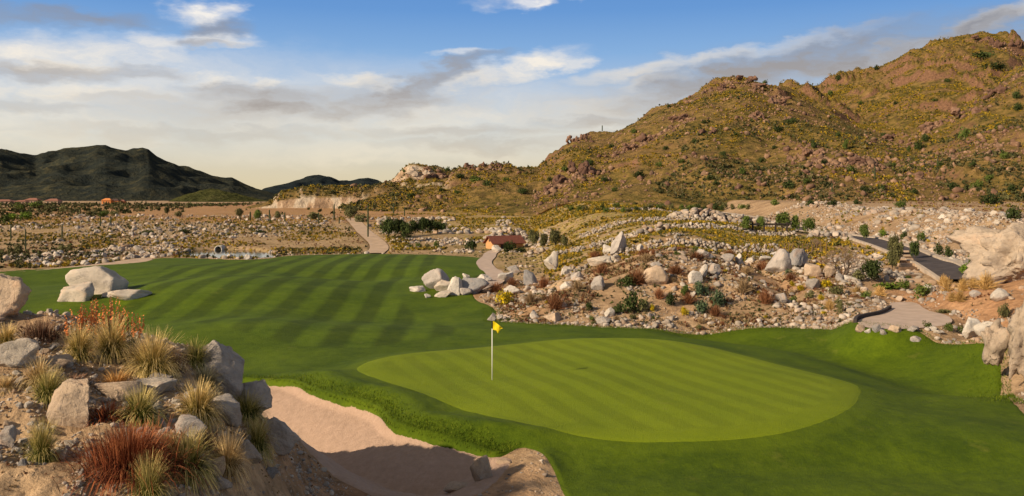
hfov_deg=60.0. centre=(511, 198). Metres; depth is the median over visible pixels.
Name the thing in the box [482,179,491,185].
shrub
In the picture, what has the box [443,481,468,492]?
boulder
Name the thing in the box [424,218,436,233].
tree
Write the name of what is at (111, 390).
boulder
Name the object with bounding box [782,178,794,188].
shrub
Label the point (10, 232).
saguaro
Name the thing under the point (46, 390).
grass tuft
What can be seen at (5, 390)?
boulder
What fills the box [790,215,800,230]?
bush
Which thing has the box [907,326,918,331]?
boulder
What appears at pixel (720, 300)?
shrub
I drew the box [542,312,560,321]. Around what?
boulder
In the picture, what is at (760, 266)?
shrub
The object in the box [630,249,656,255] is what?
shrub
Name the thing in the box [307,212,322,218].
shrub
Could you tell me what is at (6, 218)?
shrub
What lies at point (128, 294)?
boulder
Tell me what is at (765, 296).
shrub
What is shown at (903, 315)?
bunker
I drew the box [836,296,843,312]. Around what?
shrub
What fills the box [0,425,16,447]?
boulder
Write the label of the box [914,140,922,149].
shrub
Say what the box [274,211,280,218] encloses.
bush
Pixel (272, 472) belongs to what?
boulder
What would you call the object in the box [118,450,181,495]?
grass tuft
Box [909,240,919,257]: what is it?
bush
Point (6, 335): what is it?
grass tuft
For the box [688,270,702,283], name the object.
boulder
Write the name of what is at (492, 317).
boulder
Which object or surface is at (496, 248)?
boulder
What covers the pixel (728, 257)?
boulder
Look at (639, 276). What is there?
shrub
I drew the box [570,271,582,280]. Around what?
boulder
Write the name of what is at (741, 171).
shrub
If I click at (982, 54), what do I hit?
shrub
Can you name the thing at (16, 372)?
boulder
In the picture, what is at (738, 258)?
boulder
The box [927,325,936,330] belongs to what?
boulder
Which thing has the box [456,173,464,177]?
shrub
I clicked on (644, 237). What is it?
brittlebush
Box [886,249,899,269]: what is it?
bush
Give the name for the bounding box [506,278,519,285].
shrub
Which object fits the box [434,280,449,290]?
boulder
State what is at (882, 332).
boulder
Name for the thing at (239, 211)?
bush
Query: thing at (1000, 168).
desert scrub
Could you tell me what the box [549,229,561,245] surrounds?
bush
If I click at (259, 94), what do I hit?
sky
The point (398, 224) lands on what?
tree
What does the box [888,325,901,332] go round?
boulder
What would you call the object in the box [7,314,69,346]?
dry bush
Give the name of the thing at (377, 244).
dirt road
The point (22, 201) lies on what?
house
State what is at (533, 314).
boulder
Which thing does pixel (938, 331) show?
boulder
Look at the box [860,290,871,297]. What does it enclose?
shrub
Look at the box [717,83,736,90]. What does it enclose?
crag
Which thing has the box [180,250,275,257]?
pond water
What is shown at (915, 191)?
shrub
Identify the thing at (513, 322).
edge grass
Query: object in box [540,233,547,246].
bush
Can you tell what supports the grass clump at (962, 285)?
on the ground at (38, 480)
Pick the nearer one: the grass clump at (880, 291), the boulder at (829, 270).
the grass clump at (880, 291)
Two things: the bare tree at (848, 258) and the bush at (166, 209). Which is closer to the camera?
the bare tree at (848, 258)
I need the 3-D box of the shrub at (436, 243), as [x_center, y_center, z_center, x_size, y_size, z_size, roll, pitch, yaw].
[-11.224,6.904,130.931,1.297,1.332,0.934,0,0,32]
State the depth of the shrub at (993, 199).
147.68 m
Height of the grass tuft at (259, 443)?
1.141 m
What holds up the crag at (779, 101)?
on the hillside
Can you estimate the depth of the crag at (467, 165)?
323.15 m
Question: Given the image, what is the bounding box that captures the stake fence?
[737,242,826,251]
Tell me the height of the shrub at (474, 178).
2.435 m
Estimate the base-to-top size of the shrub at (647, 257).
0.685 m
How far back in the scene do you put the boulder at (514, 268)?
80.92 m
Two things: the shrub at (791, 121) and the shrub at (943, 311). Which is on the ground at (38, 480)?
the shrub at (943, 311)
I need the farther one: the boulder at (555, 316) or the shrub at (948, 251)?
the shrub at (948, 251)
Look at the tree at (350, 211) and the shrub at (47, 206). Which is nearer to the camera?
the tree at (350, 211)
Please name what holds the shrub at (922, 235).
on the ground at (38, 480)
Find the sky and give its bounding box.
[0,0,1023,189]
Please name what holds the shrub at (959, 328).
on the ground at (38, 480)
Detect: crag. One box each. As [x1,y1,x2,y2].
[407,166,430,176]
[464,163,473,167]
[543,183,553,190]
[552,173,566,184]
[566,135,579,144]
[567,160,590,174]
[580,133,591,139]
[622,142,637,150]
[635,132,652,142]
[668,113,687,120]
[698,127,716,133]
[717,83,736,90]
[736,75,757,81]
[748,110,764,119]
[750,82,772,88]
[767,97,786,105]
[802,148,823,156]
[847,157,874,164]
[881,134,908,140]
[915,171,923,176]
[918,122,943,132]
[950,106,980,118]
[970,34,991,40]
[982,84,1007,99]
[988,37,1015,47]
[1010,38,1022,47]
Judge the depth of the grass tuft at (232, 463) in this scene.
14.13 m
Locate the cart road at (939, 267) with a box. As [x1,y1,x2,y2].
[725,213,963,278]
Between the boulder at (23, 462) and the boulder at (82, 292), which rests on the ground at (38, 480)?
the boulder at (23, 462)
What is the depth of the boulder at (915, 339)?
41.94 m
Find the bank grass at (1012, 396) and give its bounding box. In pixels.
[757,320,1023,403]
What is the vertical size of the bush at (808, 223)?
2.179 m
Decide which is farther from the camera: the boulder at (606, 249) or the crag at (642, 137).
the crag at (642, 137)
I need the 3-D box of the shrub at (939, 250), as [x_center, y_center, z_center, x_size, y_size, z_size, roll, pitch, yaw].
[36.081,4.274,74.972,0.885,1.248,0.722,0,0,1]
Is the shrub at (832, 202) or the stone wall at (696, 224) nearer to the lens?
the stone wall at (696, 224)
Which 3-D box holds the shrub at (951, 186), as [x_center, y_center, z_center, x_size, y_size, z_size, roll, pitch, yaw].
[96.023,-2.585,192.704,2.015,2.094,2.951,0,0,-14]
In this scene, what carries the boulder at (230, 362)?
on the ground at (38, 480)
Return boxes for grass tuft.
[0,321,21,343]
[0,373,21,396]
[11,357,63,392]
[17,413,65,464]
[21,364,65,410]
[55,319,103,364]
[82,311,143,365]
[94,369,142,382]
[104,380,174,428]
[111,324,193,383]
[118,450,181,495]
[155,425,228,495]
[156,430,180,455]
[166,376,234,437]
[175,334,218,373]
[190,362,226,394]
[206,426,256,495]
[229,386,272,433]
[245,412,280,466]
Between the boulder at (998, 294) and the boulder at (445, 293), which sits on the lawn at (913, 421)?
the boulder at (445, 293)
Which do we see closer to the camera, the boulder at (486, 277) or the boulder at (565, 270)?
the boulder at (486, 277)
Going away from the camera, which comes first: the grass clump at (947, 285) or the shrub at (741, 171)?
the grass clump at (947, 285)
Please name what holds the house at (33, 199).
on the ground at (38, 480)
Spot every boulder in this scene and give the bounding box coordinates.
[0,274,31,316]
[0,338,39,367]
[0,387,7,392]
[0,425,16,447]
[3,420,14,426]
[11,447,22,453]
[12,370,21,376]
[15,376,24,382]
[15,402,22,407]
[17,458,28,465]
[18,438,27,442]
[23,401,33,407]
[28,418,39,423]
[37,402,45,407]
[42,348,51,353]
[42,354,72,369]
[46,378,89,428]
[50,342,60,349]
[57,281,94,301]
[58,445,70,461]
[64,440,77,446]
[65,266,128,293]
[95,381,145,401]
[101,292,111,296]
[108,289,151,299]
[134,377,176,395]
[148,372,172,377]
[159,420,165,426]
[162,426,170,432]
[171,399,180,404]
[175,414,206,440]
[198,489,206,495]
[200,340,244,398]
[206,456,225,476]
[208,393,241,426]
[213,476,232,489]
[240,379,272,416]
[240,439,261,463]
[244,254,251,259]
[263,416,300,455]
[266,467,278,478]
[409,286,425,291]
[421,268,449,288]
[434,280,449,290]
[434,290,450,296]
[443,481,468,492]
[447,276,461,294]
[460,288,471,294]
[462,277,488,293]
[470,455,491,481]
[478,274,491,280]
[487,313,495,320]
[492,245,500,252]
[496,457,511,464]
[498,272,513,282]
[504,285,520,292]
[507,265,520,272]
[523,270,537,284]
[529,310,538,318]
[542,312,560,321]
[543,251,557,269]
[560,281,571,289]
[561,265,571,274]
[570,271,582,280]
[587,255,612,265]
[591,275,604,289]
[595,316,611,323]
[603,244,610,253]
[604,307,614,316]
[610,231,626,255]
[611,255,620,259]
[637,244,642,250]
[643,265,668,284]
[650,261,661,265]
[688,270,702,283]
[697,249,712,258]
[699,264,707,276]
[709,263,720,274]
[720,253,734,261]
[735,253,742,263]
[745,257,754,263]
[759,256,769,261]
[765,248,791,272]
[775,293,787,302]
[790,248,807,265]
[804,263,822,276]
[805,278,820,289]
[824,265,836,276]
[835,273,843,280]
[843,275,857,280]
[855,324,864,332]
[872,323,880,332]
[880,329,886,334]
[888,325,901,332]
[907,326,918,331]
[910,336,920,341]
[923,284,935,292]
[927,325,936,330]
[933,330,944,333]
[944,218,951,222]
[962,317,980,338]
[969,290,980,297]
[973,321,992,336]
[990,210,998,214]
[990,288,1009,301]
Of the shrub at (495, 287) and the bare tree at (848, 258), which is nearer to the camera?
the bare tree at (848, 258)
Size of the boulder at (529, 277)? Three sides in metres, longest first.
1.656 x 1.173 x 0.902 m
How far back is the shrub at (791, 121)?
318.50 m
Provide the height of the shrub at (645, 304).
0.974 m
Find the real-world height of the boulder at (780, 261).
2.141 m
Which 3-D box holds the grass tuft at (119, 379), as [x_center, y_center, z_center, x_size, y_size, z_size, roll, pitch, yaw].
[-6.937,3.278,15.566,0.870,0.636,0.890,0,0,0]
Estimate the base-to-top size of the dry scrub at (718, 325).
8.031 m
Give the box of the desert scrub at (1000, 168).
[0,38,1023,326]
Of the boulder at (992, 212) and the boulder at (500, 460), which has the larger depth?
the boulder at (992, 212)
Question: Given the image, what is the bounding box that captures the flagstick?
[492,321,501,379]
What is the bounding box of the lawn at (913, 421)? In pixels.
[0,254,1023,495]
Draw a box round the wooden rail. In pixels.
[750,222,790,231]
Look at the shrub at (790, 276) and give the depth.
61.64 m
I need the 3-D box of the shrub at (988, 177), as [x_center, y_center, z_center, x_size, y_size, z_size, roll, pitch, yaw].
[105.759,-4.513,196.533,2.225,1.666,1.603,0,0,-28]
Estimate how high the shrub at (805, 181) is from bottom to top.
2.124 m
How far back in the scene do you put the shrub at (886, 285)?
57.77 m
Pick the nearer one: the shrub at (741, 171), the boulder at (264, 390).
the boulder at (264, 390)
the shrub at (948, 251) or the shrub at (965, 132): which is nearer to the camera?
the shrub at (948, 251)
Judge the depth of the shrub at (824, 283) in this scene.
58.28 m
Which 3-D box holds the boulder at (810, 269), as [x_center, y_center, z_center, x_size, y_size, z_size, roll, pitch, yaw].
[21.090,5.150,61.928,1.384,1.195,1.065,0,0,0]
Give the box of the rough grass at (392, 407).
[244,372,518,453]
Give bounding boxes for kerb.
[723,212,964,265]
[799,230,939,280]
[853,305,891,322]
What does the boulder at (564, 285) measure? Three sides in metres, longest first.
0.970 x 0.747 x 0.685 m
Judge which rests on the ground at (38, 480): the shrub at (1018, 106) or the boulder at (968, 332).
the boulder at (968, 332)
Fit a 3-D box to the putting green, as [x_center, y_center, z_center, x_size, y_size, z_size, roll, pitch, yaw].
[4.089,6.573,33.157,16.243,0.442,18.048,0,0,-36]
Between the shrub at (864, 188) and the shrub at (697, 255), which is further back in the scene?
the shrub at (864, 188)
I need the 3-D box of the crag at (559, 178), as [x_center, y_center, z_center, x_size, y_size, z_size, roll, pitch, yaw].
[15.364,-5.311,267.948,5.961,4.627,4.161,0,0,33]
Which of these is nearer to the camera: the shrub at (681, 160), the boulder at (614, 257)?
the boulder at (614, 257)
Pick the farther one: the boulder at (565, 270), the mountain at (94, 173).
the mountain at (94, 173)
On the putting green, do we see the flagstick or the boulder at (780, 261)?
the flagstick
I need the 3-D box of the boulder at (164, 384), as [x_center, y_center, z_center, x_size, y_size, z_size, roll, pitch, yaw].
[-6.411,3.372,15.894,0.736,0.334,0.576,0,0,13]
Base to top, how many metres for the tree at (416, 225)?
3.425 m
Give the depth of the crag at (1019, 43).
603.74 m
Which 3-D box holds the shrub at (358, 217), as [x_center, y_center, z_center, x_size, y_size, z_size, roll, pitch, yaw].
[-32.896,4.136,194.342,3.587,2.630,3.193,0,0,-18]
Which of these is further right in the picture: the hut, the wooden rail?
the wooden rail
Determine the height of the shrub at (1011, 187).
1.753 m
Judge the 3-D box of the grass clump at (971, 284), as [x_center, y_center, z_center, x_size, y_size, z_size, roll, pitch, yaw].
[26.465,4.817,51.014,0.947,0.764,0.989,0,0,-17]
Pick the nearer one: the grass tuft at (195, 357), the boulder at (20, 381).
the boulder at (20, 381)
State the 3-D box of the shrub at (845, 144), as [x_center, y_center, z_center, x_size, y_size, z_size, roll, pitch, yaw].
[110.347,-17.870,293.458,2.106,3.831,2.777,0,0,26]
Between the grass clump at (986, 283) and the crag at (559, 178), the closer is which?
the grass clump at (986, 283)
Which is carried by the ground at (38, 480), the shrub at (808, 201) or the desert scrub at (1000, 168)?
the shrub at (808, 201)
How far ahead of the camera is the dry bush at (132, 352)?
17.07 m
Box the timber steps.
[898,250,920,281]
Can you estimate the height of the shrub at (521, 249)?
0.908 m
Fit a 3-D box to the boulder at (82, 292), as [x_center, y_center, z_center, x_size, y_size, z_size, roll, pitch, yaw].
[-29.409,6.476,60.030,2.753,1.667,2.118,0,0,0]
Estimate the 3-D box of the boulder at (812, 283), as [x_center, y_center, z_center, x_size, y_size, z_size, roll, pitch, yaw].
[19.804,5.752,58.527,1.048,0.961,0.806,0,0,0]
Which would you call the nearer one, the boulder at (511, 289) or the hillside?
the boulder at (511, 289)
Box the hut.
[483,235,525,248]
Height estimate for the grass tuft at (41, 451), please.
1.027 m
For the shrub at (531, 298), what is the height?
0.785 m
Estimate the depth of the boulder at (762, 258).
70.53 m
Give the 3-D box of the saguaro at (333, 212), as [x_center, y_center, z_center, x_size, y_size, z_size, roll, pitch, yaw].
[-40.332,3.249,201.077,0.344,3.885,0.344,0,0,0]
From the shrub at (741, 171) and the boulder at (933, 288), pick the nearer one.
the boulder at (933, 288)
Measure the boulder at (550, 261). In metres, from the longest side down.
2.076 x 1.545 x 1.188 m
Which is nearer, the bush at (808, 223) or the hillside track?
the bush at (808, 223)
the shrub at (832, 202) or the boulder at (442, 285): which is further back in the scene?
the shrub at (832, 202)
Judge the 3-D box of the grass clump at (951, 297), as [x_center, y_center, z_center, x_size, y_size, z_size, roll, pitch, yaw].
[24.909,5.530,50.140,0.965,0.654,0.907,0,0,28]
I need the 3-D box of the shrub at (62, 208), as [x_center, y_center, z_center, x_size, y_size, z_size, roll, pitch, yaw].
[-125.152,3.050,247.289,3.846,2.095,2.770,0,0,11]
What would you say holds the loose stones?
on the ground at (38, 480)
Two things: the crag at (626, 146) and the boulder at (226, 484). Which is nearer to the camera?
the boulder at (226, 484)
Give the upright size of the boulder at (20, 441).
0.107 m
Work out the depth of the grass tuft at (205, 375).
17.45 m
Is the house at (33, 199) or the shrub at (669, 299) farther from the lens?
the house at (33, 199)
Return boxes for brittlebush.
[0,29,1023,280]
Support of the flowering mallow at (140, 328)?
on the ground at (38, 480)
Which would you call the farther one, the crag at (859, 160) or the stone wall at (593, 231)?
the crag at (859, 160)
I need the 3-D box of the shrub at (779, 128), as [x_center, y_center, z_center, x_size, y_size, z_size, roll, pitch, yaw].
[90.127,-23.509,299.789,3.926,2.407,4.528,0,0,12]
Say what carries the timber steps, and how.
on the ground at (38, 480)
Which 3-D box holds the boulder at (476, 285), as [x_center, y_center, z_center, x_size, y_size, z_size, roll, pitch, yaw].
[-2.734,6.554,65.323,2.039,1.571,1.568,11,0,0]
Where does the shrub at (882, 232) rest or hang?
on the ground at (38, 480)
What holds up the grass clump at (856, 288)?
on the ground at (38, 480)
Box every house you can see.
[0,199,14,203]
[13,200,30,203]
[25,198,41,202]
[45,199,62,202]
[102,198,112,203]
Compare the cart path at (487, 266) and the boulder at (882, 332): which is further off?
the cart path at (487, 266)
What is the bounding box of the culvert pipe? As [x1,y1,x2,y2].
[214,245,225,249]
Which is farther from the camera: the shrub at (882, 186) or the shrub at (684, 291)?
the shrub at (882, 186)
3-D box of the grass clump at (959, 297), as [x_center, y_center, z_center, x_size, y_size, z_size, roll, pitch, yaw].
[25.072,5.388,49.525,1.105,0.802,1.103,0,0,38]
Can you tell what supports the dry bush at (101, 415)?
on the ground at (38, 480)
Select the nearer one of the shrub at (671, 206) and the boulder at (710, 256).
the boulder at (710, 256)
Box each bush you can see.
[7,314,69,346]
[30,416,219,495]
[59,373,108,387]
[83,398,142,428]
[121,342,142,360]
[157,345,200,374]
[164,206,169,214]
[198,428,225,455]
[234,208,243,217]
[253,209,261,220]
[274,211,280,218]
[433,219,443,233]
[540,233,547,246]
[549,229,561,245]
[561,235,568,245]
[740,215,750,229]
[756,216,765,229]
[775,211,791,231]
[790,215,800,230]
[800,217,816,234]
[859,224,868,236]
[860,260,883,281]
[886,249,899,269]
[887,234,899,250]
[892,242,903,262]
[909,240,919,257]
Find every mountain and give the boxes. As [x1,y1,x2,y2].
[0,145,275,200]
[262,175,382,193]
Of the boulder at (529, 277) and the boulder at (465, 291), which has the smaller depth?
the boulder at (465, 291)
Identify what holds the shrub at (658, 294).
on the ground at (38, 480)
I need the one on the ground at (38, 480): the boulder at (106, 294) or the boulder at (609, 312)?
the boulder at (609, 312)
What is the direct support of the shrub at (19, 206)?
on the ground at (38, 480)
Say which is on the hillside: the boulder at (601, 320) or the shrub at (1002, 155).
the shrub at (1002, 155)
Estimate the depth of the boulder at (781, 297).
53.92 m
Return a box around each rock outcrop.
[945,222,1023,283]
[980,302,1023,379]
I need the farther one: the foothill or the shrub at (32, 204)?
the foothill
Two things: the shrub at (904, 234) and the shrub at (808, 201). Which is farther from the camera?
the shrub at (808, 201)
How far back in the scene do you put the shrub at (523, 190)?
262.61 m
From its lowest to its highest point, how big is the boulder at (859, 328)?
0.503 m
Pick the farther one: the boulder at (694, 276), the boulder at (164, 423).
the boulder at (694, 276)
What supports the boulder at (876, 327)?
on the lawn at (913, 421)
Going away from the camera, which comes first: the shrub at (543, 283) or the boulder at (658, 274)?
the boulder at (658, 274)
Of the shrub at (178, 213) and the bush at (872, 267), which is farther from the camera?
the shrub at (178, 213)
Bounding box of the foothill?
[169,188,266,201]
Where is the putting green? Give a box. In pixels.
[357,338,860,441]
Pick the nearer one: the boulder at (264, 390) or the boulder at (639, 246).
the boulder at (264, 390)
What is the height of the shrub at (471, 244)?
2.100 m
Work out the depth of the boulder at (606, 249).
78.29 m
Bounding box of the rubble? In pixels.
[0,201,1023,495]
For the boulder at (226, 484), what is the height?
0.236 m
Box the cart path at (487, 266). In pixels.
[476,249,504,289]
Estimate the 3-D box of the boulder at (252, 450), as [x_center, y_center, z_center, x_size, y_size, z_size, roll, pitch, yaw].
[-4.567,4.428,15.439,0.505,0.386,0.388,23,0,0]
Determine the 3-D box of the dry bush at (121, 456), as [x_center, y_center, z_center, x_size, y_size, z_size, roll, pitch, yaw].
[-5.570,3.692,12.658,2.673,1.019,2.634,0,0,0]
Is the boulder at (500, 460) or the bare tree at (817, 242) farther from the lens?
the bare tree at (817, 242)
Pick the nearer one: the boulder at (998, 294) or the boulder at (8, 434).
the boulder at (8, 434)
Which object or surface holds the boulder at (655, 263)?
on the ground at (38, 480)
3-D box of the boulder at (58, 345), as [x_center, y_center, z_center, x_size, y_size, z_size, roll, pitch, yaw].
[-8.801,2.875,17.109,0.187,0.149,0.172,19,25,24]
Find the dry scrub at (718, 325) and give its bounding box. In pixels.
[0,201,1023,492]
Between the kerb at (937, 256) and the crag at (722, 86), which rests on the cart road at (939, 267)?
the kerb at (937, 256)
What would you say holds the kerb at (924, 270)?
on the ground at (38, 480)
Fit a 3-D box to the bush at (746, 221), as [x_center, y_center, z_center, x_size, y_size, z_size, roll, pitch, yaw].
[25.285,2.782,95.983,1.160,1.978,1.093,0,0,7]
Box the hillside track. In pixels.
[539,202,574,213]
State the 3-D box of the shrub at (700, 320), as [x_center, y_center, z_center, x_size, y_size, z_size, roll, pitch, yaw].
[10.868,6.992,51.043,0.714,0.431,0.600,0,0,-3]
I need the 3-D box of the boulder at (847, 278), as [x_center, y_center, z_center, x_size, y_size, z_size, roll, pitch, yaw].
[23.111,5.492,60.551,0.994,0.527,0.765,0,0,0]
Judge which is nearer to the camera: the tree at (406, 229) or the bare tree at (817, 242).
the bare tree at (817, 242)
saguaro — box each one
[10,224,11,239]
[333,204,334,220]
[367,206,368,236]
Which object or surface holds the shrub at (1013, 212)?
on the ground at (38, 480)
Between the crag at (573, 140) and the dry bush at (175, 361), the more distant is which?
the crag at (573, 140)
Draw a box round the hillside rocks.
[348,36,1023,213]
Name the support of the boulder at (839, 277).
on the ground at (38, 480)
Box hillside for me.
[246,29,1023,215]
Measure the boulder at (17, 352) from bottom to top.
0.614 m
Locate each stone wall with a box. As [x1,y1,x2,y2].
[556,222,797,253]
[569,235,778,273]
[579,216,791,237]
[608,207,674,211]
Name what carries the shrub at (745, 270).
on the ground at (38, 480)
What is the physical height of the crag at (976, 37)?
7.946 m
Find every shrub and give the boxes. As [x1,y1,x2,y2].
[0,214,10,224]
[7,212,20,219]
[7,243,25,257]
[12,201,27,209]
[19,211,32,219]
[28,200,43,207]
[43,203,56,209]
[56,244,72,250]
[59,206,69,211]
[85,210,96,216]
[97,210,108,216]
[109,209,119,215]
[174,211,181,216]
[181,228,190,232]
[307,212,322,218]
[354,212,369,221]
[433,241,439,246]
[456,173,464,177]
[464,237,476,249]
[469,175,482,181]
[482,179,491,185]
[488,281,504,292]
[495,288,515,304]
[503,240,516,251]
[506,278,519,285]
[516,247,525,251]
[517,188,528,193]
[519,291,543,303]
[534,277,552,287]
[540,292,569,309]
[565,204,574,210]
[568,278,586,289]
[585,301,592,310]
[587,249,601,257]
[592,264,610,273]
[612,302,622,312]
[614,273,635,286]
[619,267,654,284]
[620,290,643,312]
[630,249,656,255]
[632,169,644,176]
[637,298,649,311]
[638,252,654,260]
[652,286,667,299]
[665,291,677,304]
[666,264,686,273]
[669,203,674,209]
[677,158,685,162]
[680,306,688,314]
[681,284,689,294]
[681,292,696,303]
[687,251,708,259]
[693,280,710,295]
[694,298,709,313]
[697,317,704,323]
[706,174,714,179]
[708,303,725,316]
[709,289,726,307]
[722,249,738,254]
[734,278,759,293]
[737,204,745,208]
[739,168,745,173]
[740,265,751,273]
[752,261,767,269]
[754,289,775,303]
[770,198,779,205]
[773,126,783,131]
[781,272,797,279]
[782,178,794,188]
[785,118,797,122]
[797,285,803,290]
[802,177,811,183]
[803,290,813,298]
[804,199,814,205]
[811,140,817,147]
[820,278,832,287]
[826,199,837,205]
[826,284,843,293]
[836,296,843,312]
[842,139,848,148]
[845,164,856,172]
[851,269,864,280]
[860,185,869,190]
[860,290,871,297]
[872,281,910,289]
[877,183,885,190]
[878,228,886,235]
[894,200,906,207]
[898,279,910,288]
[899,230,907,239]
[909,188,918,193]
[913,283,930,298]
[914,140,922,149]
[916,230,926,241]
[921,133,931,141]
[922,320,931,326]
[933,243,944,254]
[935,309,951,313]
[944,322,953,330]
[945,245,953,256]
[949,182,959,189]
[956,325,962,332]
[958,125,969,138]
[958,262,966,272]
[968,161,976,166]
[968,180,982,186]
[971,50,994,60]
[978,62,1006,69]
[979,194,1005,203]
[985,174,993,180]
[997,302,1010,317]
[999,151,1009,158]
[1005,204,1021,218]
[1007,183,1015,190]
[1012,89,1020,98]
[1013,102,1021,109]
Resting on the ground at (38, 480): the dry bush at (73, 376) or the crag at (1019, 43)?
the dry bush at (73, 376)
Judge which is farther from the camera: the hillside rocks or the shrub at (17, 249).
the hillside rocks
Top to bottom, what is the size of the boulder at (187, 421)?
0.434 m
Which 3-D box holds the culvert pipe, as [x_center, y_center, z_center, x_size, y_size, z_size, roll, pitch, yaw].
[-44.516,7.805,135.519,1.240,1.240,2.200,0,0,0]
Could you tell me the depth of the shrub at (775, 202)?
177.74 m
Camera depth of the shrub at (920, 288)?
54.13 m
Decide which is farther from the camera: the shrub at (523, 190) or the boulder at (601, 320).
the shrub at (523, 190)
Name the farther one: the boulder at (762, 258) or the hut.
the hut
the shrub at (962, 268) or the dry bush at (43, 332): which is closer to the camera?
the dry bush at (43, 332)
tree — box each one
[343,205,357,219]
[379,216,395,236]
[394,217,404,233]
[400,221,413,238]
[409,217,421,234]
[419,217,426,233]
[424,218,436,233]
[527,229,539,244]
[809,239,823,248]
[818,246,869,274]
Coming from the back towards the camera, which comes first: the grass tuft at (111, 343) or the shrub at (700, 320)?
the shrub at (700, 320)
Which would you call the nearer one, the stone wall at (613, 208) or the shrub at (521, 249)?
the shrub at (521, 249)
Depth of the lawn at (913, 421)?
37.09 m
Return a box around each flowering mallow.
[63,308,91,342]
[79,302,101,346]
[91,296,125,339]
[119,311,144,351]
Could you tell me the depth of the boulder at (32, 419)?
13.77 m
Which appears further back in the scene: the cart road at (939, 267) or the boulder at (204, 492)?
the cart road at (939, 267)
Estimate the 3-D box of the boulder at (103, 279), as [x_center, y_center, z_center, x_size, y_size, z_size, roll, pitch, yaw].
[-29.120,6.016,63.065,4.126,2.519,2.770,0,0,10]
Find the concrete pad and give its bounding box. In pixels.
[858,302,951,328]
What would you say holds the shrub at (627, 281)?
on the ground at (38, 480)
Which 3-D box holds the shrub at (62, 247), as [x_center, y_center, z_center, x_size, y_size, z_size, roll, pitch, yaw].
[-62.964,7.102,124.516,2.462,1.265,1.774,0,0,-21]
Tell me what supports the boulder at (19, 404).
on the ground at (38, 480)
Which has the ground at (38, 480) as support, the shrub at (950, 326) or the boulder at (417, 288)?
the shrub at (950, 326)
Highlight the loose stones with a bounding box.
[0,200,1023,495]
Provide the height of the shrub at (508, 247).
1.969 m
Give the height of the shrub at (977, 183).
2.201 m
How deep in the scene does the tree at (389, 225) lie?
149.17 m
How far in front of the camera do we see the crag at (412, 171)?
304.02 m
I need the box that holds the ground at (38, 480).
[0,200,1023,495]
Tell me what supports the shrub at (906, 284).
on the ground at (38, 480)
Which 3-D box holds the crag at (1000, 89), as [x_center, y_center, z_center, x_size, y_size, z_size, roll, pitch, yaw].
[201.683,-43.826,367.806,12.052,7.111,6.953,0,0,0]
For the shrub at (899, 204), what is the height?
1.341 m
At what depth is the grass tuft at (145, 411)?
14.20 m
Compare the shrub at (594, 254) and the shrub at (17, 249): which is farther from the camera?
the shrub at (17, 249)
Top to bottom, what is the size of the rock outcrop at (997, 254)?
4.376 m
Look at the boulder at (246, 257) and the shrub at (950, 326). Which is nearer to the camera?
the shrub at (950, 326)
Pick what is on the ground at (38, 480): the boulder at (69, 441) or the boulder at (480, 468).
the boulder at (69, 441)
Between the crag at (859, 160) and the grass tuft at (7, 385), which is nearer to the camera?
the grass tuft at (7, 385)
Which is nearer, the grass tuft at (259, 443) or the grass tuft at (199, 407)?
the grass tuft at (199, 407)
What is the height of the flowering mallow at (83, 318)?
0.903 m
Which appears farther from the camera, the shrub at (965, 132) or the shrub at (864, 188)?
the shrub at (965, 132)
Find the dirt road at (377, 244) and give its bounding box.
[346,218,388,252]
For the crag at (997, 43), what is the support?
on the hillside
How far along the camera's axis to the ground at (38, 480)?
54.12 m
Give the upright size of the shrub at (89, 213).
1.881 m
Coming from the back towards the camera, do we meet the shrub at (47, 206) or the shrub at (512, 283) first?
the shrub at (47, 206)
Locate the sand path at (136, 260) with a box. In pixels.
[0,258,152,273]
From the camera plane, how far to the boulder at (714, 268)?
57.23 m
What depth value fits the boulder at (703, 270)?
56.43 m
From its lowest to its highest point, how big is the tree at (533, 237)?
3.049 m
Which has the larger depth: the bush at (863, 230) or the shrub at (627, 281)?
the bush at (863, 230)
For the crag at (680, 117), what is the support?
on the hillside
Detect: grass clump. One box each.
[823,297,835,309]
[850,285,864,292]
[872,286,888,296]
[937,275,945,285]
[940,275,953,291]
[945,292,954,301]
[950,289,971,301]
[952,277,968,290]
[967,276,978,288]
[972,271,1004,289]
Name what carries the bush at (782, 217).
on the ground at (38, 480)
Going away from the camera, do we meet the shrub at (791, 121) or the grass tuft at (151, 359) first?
the grass tuft at (151, 359)
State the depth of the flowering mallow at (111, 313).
17.40 m
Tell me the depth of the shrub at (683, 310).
51.84 m
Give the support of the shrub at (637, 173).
on the hillside
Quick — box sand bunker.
[262,386,511,495]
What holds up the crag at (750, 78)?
on the hillside
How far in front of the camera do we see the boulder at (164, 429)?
13.80 m
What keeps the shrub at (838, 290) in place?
on the ground at (38, 480)
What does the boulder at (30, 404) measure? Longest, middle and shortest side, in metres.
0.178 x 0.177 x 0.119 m
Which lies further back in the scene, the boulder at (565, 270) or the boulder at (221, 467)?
the boulder at (565, 270)
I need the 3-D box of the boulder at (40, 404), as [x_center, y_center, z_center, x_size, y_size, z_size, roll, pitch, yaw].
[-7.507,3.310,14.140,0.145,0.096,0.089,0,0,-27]
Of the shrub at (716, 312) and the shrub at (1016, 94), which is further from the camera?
the shrub at (1016, 94)
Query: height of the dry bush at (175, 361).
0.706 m
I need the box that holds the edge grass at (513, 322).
[482,307,800,337]
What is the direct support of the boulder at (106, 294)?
on the lawn at (913, 421)
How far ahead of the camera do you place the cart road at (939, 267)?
68.33 m
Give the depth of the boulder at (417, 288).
66.03 m

